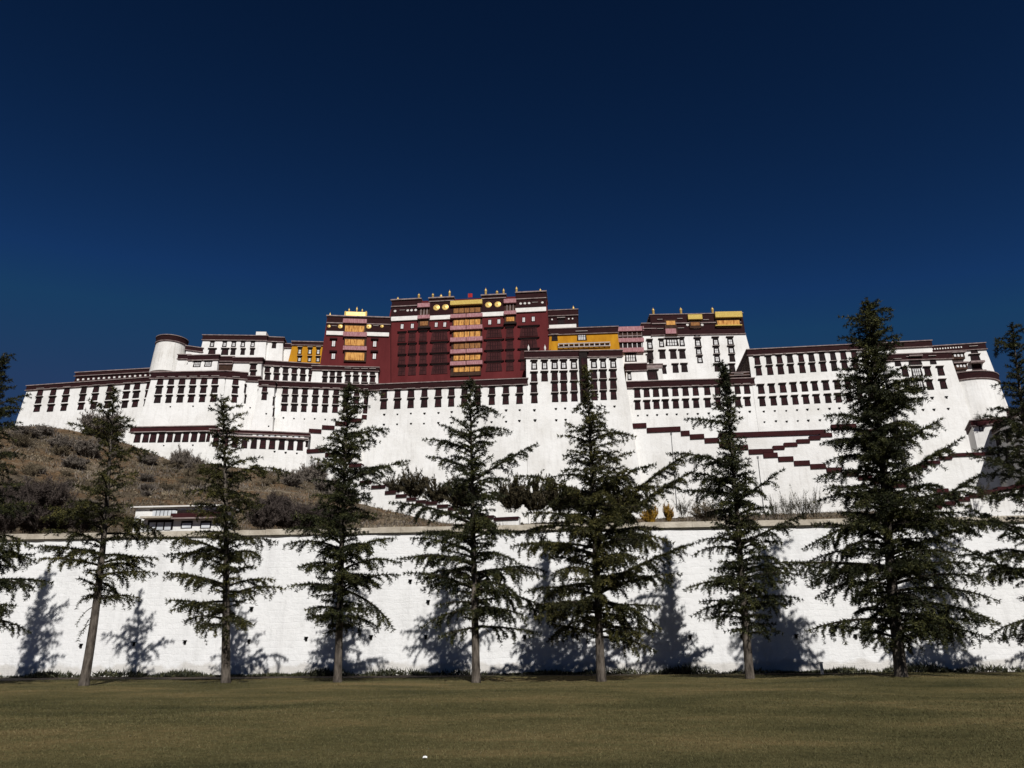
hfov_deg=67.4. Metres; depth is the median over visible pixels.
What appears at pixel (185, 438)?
window
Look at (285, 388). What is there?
window
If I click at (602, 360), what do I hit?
window
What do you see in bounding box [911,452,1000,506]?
stair wall
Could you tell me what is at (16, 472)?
bush
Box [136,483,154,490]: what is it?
bush
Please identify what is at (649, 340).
window
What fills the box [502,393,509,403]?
window
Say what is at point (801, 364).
window
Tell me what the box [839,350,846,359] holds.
window
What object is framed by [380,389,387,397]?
window
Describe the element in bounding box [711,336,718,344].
window
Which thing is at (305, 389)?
window
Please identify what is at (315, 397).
window
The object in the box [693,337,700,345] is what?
window
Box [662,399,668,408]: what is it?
window
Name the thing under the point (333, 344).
window
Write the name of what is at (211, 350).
window
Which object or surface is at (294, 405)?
window
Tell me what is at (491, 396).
window
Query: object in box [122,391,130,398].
window
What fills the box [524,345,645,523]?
white block
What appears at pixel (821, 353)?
window
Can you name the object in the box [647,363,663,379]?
white annex
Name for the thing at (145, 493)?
bush
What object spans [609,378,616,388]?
window
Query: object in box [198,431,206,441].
window
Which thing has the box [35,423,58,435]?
bush
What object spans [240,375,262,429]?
buttress wing
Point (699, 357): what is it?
window
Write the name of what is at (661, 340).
window
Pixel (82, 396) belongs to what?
window
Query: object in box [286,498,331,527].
thicket
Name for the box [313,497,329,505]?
bush
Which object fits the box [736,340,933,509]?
white wing
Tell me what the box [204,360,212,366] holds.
window
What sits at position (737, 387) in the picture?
window
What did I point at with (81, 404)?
window
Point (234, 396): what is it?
window
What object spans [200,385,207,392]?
window
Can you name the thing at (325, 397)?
window
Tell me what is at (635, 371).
white annex
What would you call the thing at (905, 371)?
window
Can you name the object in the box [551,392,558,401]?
window
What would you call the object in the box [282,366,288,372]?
window
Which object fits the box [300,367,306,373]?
window
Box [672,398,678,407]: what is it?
window
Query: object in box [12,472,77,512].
thicket
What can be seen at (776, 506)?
bare shrub
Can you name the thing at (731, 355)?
window
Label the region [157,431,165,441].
window
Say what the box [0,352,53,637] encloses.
cedar tree
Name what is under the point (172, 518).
garden house
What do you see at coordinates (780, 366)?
window
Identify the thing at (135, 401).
window
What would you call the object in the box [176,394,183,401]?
window
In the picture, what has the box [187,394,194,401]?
window
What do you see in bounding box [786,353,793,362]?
window
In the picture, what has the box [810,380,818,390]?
window
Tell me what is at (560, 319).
window
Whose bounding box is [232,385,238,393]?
window
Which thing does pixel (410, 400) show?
window
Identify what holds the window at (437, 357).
in the red hall at (449, 337)
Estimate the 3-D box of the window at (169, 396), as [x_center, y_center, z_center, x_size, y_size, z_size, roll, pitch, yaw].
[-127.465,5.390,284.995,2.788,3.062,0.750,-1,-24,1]
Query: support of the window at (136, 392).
in the white wing at (59, 405)
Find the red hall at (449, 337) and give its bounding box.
[389,286,548,382]
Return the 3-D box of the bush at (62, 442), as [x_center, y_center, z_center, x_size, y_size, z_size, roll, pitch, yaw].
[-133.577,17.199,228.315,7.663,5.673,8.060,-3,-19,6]
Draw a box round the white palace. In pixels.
[646,307,748,379]
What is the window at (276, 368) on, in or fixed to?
in the white wing at (286, 371)
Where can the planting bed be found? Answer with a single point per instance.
(155, 678)
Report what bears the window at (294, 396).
in the white wing at (303, 406)
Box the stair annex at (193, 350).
[185,345,203,354]
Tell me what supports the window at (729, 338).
in the white palace
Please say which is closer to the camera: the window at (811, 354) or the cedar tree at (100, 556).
the cedar tree at (100, 556)
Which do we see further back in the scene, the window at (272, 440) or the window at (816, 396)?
the window at (816, 396)
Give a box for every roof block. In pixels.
[175,354,191,370]
[548,306,578,327]
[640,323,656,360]
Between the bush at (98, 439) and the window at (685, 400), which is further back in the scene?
the window at (685, 400)
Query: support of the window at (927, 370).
in the white wing at (947, 398)
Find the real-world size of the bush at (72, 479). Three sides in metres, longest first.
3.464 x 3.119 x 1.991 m
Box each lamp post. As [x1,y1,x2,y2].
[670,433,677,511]
[757,456,763,506]
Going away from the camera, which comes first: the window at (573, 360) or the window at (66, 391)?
the window at (573, 360)
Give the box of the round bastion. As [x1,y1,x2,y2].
[956,370,1007,419]
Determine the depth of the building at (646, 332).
324.48 m
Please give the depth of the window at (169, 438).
272.03 m
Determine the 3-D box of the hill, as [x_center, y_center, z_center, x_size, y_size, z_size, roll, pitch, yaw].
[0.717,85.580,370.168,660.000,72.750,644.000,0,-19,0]
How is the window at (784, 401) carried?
in the white wing at (794, 387)
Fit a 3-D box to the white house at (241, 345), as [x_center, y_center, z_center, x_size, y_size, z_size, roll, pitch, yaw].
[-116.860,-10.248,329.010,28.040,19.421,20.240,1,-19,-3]
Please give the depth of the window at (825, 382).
282.25 m
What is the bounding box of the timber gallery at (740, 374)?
[722,371,749,377]
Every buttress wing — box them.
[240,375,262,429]
[251,380,277,430]
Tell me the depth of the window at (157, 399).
285.36 m
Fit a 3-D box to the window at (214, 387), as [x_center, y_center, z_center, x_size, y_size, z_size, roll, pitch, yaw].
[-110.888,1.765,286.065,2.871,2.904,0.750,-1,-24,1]
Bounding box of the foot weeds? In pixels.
[0,661,1023,677]
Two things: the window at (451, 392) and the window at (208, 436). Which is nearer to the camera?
the window at (208, 436)
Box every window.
[33,404,41,411]
[35,396,43,403]
[36,388,43,395]
[46,404,55,411]
[48,395,56,402]
[50,388,56,394]
[60,403,67,410]
[61,394,69,401]
[63,386,70,393]
[77,402,84,409]
[79,393,86,400]
[80,385,87,392]
[91,393,99,399]
[92,384,99,391]
[106,384,113,391]
[121,400,128,407]
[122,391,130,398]
[123,382,130,389]
[131,399,138,406]
[132,390,140,397]
[133,382,140,389]
[133,432,142,441]
[142,432,149,441]
[149,431,157,441]
[154,395,162,402]
[155,385,162,393]
[156,377,163,384]
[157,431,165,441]
[165,394,172,402]
[166,385,174,392]
[166,431,173,441]
[168,376,174,383]
[174,431,181,441]
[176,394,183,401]
[177,385,184,392]
[178,376,186,383]
[182,431,189,441]
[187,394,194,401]
[189,376,197,383]
[189,385,196,392]
[190,431,198,441]
[192,360,201,366]
[198,394,205,401]
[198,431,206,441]
[200,376,207,383]
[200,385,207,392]
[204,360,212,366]
[206,431,210,441]
[208,348,216,353]
[209,340,215,346]
[211,375,218,383]
[211,385,218,392]
[212,436,218,446]
[221,347,229,354]
[222,340,227,346]
[230,347,236,354]
[231,340,236,346]
[231,394,237,402]
[232,376,239,384]
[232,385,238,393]
[240,340,245,346]
[240,348,245,354]
[241,437,248,447]
[249,369,256,375]
[250,363,257,369]
[250,437,257,448]
[259,437,267,448]
[261,392,267,399]
[262,384,267,391]
[264,366,270,371]
[264,372,270,379]
[268,438,276,448]
[271,341,276,347]
[273,366,279,372]
[273,372,279,379]
[278,438,285,449]
[281,394,288,401]
[281,403,287,410]
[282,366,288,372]
[282,373,288,380]
[282,386,288,393]
[287,439,294,449]
[291,367,297,373]
[291,373,297,380]
[291,394,298,402]
[291,403,297,411]
[292,387,298,393]
[296,439,303,450]
[297,346,302,354]
[299,374,306,380]
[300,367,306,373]
[301,394,307,402]
[301,403,307,411]
[302,387,308,394]
[307,347,312,353]
[311,403,317,411]
[312,387,319,394]
[312,395,318,402]
[316,346,320,354]
[322,370,327,375]
[322,387,328,394]
[322,395,328,402]
[322,404,328,411]
[329,370,335,375]
[329,376,335,381]
[331,340,335,346]
[332,395,338,403]
[332,404,338,412]
[333,388,339,394]
[336,370,341,375]
[336,376,342,381]
[344,374,351,381]
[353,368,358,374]
[353,375,359,381]
[361,375,367,381]
[369,375,375,381]
[372,340,376,346]
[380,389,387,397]
[380,398,387,408]
[393,398,401,408]
[394,388,400,397]
[397,331,406,341]
[397,342,406,353]
[397,354,406,364]
[397,364,406,375]
[407,364,416,374]
[407,388,414,396]
[407,397,414,407]
[408,330,416,341]
[408,342,416,352]
[408,353,416,363]
[418,329,427,340]
[418,352,427,363]
[418,364,427,374]
[419,341,427,352]
[420,387,427,396]
[420,397,428,406]
[429,329,449,340]
[429,352,449,362]
[429,362,449,373]
[430,340,448,351]
[434,387,441,395]
[434,396,441,406]
[447,396,454,406]
[448,386,454,395]
[484,326,503,337]
[484,338,503,349]
[484,349,503,360]
[484,360,503,371]
[488,385,495,393]
[488,394,495,404]
[502,384,509,393]
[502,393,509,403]
[505,326,514,336]
[505,338,513,348]
[505,348,514,359]
[505,359,514,370]
[515,393,523,403]
[516,384,523,392]
[517,324,539,336]
[517,347,539,358]
[518,336,539,347]
[518,359,524,369]
[530,359,537,369]
[530,371,537,380]
[530,382,537,391]
[530,393,537,402]
[540,370,548,380]
[541,359,547,368]
[550,359,558,368]
[551,370,558,380]
[551,381,558,391]
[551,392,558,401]
[552,335,557,340]
[557,317,564,324]
[559,370,567,379]
[560,358,567,368]
[560,380,567,390]
[560,391,567,401]
[569,369,577,379]
[570,358,577,368]
[570,380,577,389]
[570,391,577,400]
[576,330,587,340]
[590,358,597,367]
[590,369,597,378]
[590,390,597,399]
[591,379,597,389]
[598,369,606,377]
[599,358,606,367]
[599,378,607,388]
[599,390,606,399]
[609,357,616,367]
[609,368,616,377]
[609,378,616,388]
[610,389,616,399]
[623,352,637,361]
[627,370,631,379]
[633,387,640,397]
[634,399,640,409]
[643,387,649,396]
[643,399,650,408]
[646,338,652,348]
[646,350,653,358]
[647,368,658,379]
[652,387,659,396]
[652,399,659,408]
[658,338,663,346]
[658,349,665,358]
[661,386,668,396]
[662,364,666,373]
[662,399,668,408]
[663,337,679,345]
[669,349,676,358]
[671,363,678,372]
[671,386,678,395]
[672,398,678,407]
[678,336,684,345]
[678,348,685,358]
[680,362,687,371]
[682,386,688,395]
[682,398,689,407]
[692,385,698,395]
[692,398,699,407]
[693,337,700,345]
[695,346,701,354]
[696,354,702,362]
[703,385,710,394]
[703,397,710,406]
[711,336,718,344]
[712,345,719,352]
[713,353,720,361]
[714,384,719,394]
[726,336,733,344]
[727,345,734,352]
[728,353,735,361]
[728,363,735,371]
[734,384,740,393]
[735,396,741,406]
[743,383,750,393]
[743,396,750,405]
[753,355,760,364]
[754,365,761,374]
[756,383,764,393]
[758,396,765,405]
[765,354,771,363]
[766,364,773,374]
[768,383,775,392]
[769,395,776,404]
[775,353,782,362]
[776,363,784,373]
[778,382,786,392]
[780,395,787,404]
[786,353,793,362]
[787,363,794,372]
[789,381,797,391]
[791,394,798,403]
[797,352,804,361]
[798,362,805,372]
[800,381,807,390]
[802,394,809,403]
[807,352,814,360]
[808,362,815,371]
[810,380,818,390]
[812,393,820,402]
[818,351,825,360]
[819,361,826,371]
[821,380,829,389]
[824,393,831,402]
[829,350,836,359]
[830,360,837,370]
[833,379,840,388]
[834,392,841,401]
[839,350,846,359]
[840,360,847,368]
[850,349,857,357]
[894,358,901,365]
[901,366,908,376]
[906,356,921,364]
[910,365,922,375]
[913,378,925,389]
[923,366,931,375]
[925,379,933,389]
[928,355,936,363]
[935,365,944,375]
[938,378,947,388]
[968,353,980,360]
[969,345,977,352]
[971,364,982,369]
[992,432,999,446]
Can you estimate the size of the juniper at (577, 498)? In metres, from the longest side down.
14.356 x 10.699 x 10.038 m
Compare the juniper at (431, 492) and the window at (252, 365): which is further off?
the window at (252, 365)
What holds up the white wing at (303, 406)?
on the hill
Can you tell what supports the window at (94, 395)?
in the white wing at (59, 405)
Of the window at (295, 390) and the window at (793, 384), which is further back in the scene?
the window at (295, 390)
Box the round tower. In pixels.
[149,334,188,372]
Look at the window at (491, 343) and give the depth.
312.42 m
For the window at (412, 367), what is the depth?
311.20 m
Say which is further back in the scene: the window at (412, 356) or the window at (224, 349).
the window at (224, 349)
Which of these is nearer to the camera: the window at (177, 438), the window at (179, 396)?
the window at (177, 438)
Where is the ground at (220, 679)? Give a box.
[156,677,428,679]
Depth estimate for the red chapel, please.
309.99 m
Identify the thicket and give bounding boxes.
[0,475,33,501]
[0,481,39,533]
[9,475,65,533]
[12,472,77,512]
[45,491,80,533]
[52,498,113,532]
[245,497,292,529]
[256,489,296,510]
[265,493,309,528]
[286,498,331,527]
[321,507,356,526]
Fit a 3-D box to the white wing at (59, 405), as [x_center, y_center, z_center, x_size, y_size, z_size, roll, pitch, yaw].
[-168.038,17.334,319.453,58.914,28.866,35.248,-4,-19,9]
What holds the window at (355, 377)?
in the white wing at (346, 374)
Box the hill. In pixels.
[0,425,915,533]
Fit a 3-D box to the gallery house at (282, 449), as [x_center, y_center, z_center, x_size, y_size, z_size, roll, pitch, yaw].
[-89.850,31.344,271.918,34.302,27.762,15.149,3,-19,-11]
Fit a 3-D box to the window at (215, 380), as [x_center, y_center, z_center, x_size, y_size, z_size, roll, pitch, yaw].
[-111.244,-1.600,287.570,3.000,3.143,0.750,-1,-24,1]
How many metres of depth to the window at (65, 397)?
308.55 m
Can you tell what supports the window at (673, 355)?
in the white palace
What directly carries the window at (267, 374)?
in the white wing at (286, 371)
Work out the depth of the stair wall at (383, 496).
227.23 m
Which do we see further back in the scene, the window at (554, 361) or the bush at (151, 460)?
the window at (554, 361)
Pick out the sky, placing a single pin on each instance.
(188, 169)
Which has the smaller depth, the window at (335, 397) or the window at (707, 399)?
the window at (707, 399)
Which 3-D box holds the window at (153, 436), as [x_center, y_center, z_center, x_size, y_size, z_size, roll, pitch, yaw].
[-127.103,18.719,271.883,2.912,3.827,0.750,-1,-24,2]
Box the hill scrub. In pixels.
[0,424,874,533]
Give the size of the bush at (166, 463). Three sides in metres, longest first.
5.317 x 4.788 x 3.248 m
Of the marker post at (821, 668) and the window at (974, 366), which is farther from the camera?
the window at (974, 366)
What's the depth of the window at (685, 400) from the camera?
284.88 m
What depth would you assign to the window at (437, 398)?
285.71 m
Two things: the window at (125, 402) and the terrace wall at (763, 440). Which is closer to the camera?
the terrace wall at (763, 440)
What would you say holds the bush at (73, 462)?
on the hill
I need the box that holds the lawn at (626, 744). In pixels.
[0,672,1023,767]
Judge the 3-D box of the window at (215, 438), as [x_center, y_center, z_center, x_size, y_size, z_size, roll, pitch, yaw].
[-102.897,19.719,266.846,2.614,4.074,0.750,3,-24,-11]
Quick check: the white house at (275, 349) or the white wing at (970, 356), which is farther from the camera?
the white house at (275, 349)
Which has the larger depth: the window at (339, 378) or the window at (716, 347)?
the window at (716, 347)
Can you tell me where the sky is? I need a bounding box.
[0,0,1023,425]
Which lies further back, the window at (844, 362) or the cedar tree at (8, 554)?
the window at (844, 362)
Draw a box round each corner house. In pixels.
[965,416,1006,480]
[990,413,1023,486]
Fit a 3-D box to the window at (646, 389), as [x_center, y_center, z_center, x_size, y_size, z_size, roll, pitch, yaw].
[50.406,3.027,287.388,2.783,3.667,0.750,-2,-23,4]
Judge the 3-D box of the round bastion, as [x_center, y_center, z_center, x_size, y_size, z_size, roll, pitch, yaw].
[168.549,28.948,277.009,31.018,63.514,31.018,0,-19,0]
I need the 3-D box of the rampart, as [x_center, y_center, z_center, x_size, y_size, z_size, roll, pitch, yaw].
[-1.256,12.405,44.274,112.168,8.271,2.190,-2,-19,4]
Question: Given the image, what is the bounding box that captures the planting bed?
[0,672,991,680]
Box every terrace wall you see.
[718,429,825,449]
[831,423,900,460]
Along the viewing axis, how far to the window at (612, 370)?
285.78 m
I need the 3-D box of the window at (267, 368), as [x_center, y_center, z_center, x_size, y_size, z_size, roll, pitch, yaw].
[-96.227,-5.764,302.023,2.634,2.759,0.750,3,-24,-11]
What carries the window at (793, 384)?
in the white wing at (794, 387)
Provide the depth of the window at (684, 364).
317.65 m
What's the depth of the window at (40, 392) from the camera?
311.92 m
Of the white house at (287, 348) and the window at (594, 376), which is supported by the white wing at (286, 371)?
the white house at (287, 348)
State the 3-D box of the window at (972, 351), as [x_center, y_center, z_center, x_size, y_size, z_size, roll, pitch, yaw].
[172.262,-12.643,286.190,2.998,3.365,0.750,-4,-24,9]
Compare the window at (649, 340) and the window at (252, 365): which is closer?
the window at (252, 365)
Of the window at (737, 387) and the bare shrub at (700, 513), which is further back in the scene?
the window at (737, 387)
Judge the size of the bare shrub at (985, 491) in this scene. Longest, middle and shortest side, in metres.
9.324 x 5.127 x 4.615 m
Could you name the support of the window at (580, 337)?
in the yellow hall at (591, 338)
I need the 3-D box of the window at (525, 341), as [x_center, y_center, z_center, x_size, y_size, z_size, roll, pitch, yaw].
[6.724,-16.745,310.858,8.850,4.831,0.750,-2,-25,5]
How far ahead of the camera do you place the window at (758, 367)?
287.67 m
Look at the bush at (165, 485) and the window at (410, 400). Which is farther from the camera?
the window at (410, 400)
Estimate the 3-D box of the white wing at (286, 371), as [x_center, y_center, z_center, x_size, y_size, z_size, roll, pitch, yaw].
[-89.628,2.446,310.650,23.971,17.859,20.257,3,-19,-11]
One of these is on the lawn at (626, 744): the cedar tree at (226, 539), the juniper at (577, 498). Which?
the cedar tree at (226, 539)
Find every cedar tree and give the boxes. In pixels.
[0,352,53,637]
[34,385,167,685]
[156,392,290,682]
[282,381,410,682]
[388,377,554,682]
[509,363,695,681]
[665,360,808,678]
[785,297,1001,676]
[950,322,1023,645]
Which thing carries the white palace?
on the white wing at (794, 387)
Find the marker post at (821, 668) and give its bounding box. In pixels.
[819,662,823,674]
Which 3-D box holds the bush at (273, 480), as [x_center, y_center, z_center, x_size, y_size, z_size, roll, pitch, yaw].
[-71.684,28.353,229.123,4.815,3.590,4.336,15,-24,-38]
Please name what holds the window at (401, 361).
in the red hall at (449, 337)
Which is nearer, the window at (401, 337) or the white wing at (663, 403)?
the white wing at (663, 403)
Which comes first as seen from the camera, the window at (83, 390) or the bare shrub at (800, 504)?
the bare shrub at (800, 504)
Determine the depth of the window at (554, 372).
285.99 m
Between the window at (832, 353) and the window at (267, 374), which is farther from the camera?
the window at (267, 374)
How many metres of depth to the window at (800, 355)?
287.60 m
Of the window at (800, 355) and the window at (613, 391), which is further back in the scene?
the window at (800, 355)
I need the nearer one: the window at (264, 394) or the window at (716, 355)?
the window at (264, 394)
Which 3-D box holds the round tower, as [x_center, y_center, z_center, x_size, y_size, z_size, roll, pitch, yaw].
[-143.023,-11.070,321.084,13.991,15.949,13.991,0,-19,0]
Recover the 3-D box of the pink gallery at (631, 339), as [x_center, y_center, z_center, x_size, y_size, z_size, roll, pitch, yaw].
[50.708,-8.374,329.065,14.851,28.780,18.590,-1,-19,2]
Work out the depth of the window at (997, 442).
241.71 m
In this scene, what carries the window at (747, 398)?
in the white wing at (663, 403)
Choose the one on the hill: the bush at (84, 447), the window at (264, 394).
the bush at (84, 447)
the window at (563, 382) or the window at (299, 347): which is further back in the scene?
the window at (299, 347)
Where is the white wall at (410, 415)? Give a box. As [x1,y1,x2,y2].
[363,377,528,523]
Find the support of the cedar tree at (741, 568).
on the lawn at (626, 744)
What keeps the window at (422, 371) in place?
in the red hall at (449, 337)
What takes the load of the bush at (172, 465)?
on the hill
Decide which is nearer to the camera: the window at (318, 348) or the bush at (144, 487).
the bush at (144, 487)
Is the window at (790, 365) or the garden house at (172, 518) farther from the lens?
the window at (790, 365)
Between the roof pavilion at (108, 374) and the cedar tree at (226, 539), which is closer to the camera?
the cedar tree at (226, 539)
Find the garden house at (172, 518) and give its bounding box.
[132,504,237,531]
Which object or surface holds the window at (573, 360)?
in the white block at (554, 394)
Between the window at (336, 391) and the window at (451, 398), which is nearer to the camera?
the window at (451, 398)
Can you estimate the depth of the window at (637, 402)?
285.99 m
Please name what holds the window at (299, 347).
in the yellow house at (307, 351)
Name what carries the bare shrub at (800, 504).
on the hill
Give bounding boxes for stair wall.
[305,449,374,497]
[308,415,366,463]
[359,480,520,524]
[632,423,907,518]
[763,433,836,467]
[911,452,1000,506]
[927,485,1023,516]
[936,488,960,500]
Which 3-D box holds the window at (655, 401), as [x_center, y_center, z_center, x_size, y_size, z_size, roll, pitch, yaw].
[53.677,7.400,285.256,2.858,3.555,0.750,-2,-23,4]
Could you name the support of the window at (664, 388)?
in the white wing at (663, 403)
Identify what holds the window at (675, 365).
in the white palace
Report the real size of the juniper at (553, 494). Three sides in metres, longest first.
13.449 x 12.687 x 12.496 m
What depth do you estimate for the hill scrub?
209.78 m
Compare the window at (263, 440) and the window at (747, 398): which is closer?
the window at (263, 440)
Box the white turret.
[232,357,264,378]
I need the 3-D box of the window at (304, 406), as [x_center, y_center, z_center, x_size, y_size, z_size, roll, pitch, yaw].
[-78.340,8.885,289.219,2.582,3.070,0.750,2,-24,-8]
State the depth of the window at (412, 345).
315.48 m
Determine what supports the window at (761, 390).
in the white wing at (794, 387)
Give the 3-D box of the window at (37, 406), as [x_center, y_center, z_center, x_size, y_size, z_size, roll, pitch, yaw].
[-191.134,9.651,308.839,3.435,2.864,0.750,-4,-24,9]
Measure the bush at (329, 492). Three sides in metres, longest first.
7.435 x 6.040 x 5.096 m
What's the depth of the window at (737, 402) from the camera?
283.63 m
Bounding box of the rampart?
[0,515,1023,676]
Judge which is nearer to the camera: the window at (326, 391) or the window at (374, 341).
the window at (326, 391)
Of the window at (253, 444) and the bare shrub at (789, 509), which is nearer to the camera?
the bare shrub at (789, 509)
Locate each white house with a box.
[201,332,268,359]
[266,336,286,360]
[283,343,291,360]
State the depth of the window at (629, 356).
321.63 m
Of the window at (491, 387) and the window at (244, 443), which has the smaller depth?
the window at (244, 443)
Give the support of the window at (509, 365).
in the red hall at (449, 337)
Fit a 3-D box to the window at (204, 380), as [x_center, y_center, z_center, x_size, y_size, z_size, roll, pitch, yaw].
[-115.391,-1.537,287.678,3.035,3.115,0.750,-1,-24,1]
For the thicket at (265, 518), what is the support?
on the hill
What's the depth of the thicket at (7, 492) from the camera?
101.63 m
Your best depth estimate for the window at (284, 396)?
289.93 m
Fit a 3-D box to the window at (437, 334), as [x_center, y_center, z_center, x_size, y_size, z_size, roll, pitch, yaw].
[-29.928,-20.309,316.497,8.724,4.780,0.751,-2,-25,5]
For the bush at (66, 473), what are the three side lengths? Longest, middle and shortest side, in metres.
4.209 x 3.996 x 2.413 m
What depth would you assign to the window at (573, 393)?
282.45 m
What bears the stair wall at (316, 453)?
on the hill
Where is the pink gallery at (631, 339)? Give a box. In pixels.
[618,326,648,366]
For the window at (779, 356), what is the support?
in the white wing at (794, 387)
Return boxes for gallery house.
[128,425,220,463]
[207,428,310,472]
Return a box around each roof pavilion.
[74,368,150,381]
[186,354,220,370]
[218,356,234,370]
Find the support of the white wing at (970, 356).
on the round bastion
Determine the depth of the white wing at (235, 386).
287.14 m
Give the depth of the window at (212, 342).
321.31 m
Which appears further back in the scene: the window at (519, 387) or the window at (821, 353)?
the window at (821, 353)
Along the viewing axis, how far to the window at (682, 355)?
320.14 m
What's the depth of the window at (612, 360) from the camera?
287.39 m
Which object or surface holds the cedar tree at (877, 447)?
on the lawn at (626, 744)
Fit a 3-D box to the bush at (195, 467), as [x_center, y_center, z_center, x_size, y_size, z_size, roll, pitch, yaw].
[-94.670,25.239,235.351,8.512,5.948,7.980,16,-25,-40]
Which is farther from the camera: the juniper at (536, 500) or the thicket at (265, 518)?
the juniper at (536, 500)
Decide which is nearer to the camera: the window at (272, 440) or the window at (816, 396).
the window at (272, 440)
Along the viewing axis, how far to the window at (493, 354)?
310.37 m
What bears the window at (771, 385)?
in the white wing at (794, 387)
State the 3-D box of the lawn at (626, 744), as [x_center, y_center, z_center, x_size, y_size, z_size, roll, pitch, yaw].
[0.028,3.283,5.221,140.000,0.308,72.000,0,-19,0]
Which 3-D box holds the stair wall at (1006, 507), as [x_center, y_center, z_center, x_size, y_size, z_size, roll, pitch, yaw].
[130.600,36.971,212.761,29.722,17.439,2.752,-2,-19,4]
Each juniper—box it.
[381,469,402,492]
[393,464,431,497]
[420,474,452,503]
[437,473,482,508]
[491,472,528,512]
[513,469,556,511]
[544,473,577,512]
[569,484,589,513]
[601,485,642,511]
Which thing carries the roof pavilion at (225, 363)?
on the white wing at (177, 398)
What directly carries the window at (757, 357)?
in the white wing at (794, 387)
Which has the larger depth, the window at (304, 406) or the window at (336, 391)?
the window at (336, 391)
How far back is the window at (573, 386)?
284.18 m
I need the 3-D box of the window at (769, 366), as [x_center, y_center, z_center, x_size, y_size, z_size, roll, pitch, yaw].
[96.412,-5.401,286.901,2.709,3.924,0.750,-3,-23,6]
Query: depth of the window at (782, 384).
283.84 m
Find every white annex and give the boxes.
[624,362,647,380]
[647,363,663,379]
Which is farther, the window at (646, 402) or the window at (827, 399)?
the window at (646, 402)
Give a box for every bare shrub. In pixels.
[671,492,695,518]
[687,499,718,520]
[768,495,779,519]
[777,486,796,518]
[789,485,810,516]
[806,486,822,518]
[972,478,992,503]
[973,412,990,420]
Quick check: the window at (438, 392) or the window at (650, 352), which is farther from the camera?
the window at (650, 352)
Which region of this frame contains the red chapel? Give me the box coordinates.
[320,308,391,382]
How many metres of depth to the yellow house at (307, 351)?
320.64 m
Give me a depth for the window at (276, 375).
301.77 m
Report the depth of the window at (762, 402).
282.76 m
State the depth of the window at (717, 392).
285.96 m
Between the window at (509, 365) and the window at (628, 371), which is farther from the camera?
the window at (509, 365)
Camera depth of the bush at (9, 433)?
227.75 m
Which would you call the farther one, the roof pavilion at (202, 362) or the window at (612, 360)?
the roof pavilion at (202, 362)
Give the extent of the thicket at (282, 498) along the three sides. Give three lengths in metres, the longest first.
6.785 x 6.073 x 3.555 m
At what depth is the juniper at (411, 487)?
242.31 m
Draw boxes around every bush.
[6,429,23,437]
[8,424,44,437]
[10,430,36,446]
[10,468,18,474]
[15,475,37,485]
[18,463,42,475]
[27,461,46,471]
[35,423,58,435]
[45,433,75,449]
[46,445,74,454]
[60,452,88,468]
[60,468,74,475]
[66,476,79,481]
[72,436,103,456]
[77,407,128,438]
[94,435,116,445]
[109,507,126,518]
[134,449,159,464]
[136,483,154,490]
[137,472,156,480]
[140,490,154,495]
[156,479,180,490]
[161,459,171,466]
[168,460,183,468]
[169,444,192,468]
[178,477,187,482]
[181,466,199,477]
[185,452,204,470]
[186,474,204,486]
[187,457,211,471]
[253,479,270,485]
[264,473,276,483]
[279,468,307,486]
[294,458,327,481]
[310,474,337,491]
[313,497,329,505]
[325,486,347,498]
[639,505,657,521]
[662,501,673,521]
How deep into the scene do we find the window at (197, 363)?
302.44 m
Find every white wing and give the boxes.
[15,376,150,443]
[139,370,225,427]
[221,370,248,429]
[263,360,319,381]
[274,381,368,431]
[311,365,379,383]
[626,377,758,437]
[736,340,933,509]
[882,351,971,508]
[932,342,1007,407]
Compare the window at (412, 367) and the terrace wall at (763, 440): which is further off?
the window at (412, 367)
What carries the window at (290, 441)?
in the gallery house at (282, 449)
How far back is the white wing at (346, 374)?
299.94 m
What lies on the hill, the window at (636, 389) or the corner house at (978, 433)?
the corner house at (978, 433)
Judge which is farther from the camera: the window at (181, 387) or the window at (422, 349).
the window at (422, 349)
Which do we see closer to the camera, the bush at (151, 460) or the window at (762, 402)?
the bush at (151, 460)
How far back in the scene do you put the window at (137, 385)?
304.96 m
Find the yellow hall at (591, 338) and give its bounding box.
[548,326,619,349]
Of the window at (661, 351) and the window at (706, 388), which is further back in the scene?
the window at (661, 351)
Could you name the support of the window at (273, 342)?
in the white house at (275, 349)
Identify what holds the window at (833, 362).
in the white wing at (794, 387)
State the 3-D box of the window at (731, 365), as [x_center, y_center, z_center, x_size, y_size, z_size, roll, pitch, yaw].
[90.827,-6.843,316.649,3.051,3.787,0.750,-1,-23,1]
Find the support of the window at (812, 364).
in the white wing at (794, 387)
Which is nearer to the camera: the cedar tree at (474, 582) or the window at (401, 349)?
the cedar tree at (474, 582)
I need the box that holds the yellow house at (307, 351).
[288,341,323,362]
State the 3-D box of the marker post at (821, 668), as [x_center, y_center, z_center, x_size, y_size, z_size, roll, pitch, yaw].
[15.719,14.444,38.983,0.170,0.630,0.170,0,-19,0]
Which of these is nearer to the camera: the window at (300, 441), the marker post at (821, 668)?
the marker post at (821, 668)
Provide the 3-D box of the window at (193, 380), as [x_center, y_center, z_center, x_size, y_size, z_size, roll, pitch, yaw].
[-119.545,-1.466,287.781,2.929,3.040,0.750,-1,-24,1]
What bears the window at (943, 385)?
in the white wing at (947, 398)
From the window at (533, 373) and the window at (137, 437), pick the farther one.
the window at (533, 373)
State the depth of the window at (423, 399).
286.20 m
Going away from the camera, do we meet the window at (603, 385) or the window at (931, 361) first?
the window at (931, 361)

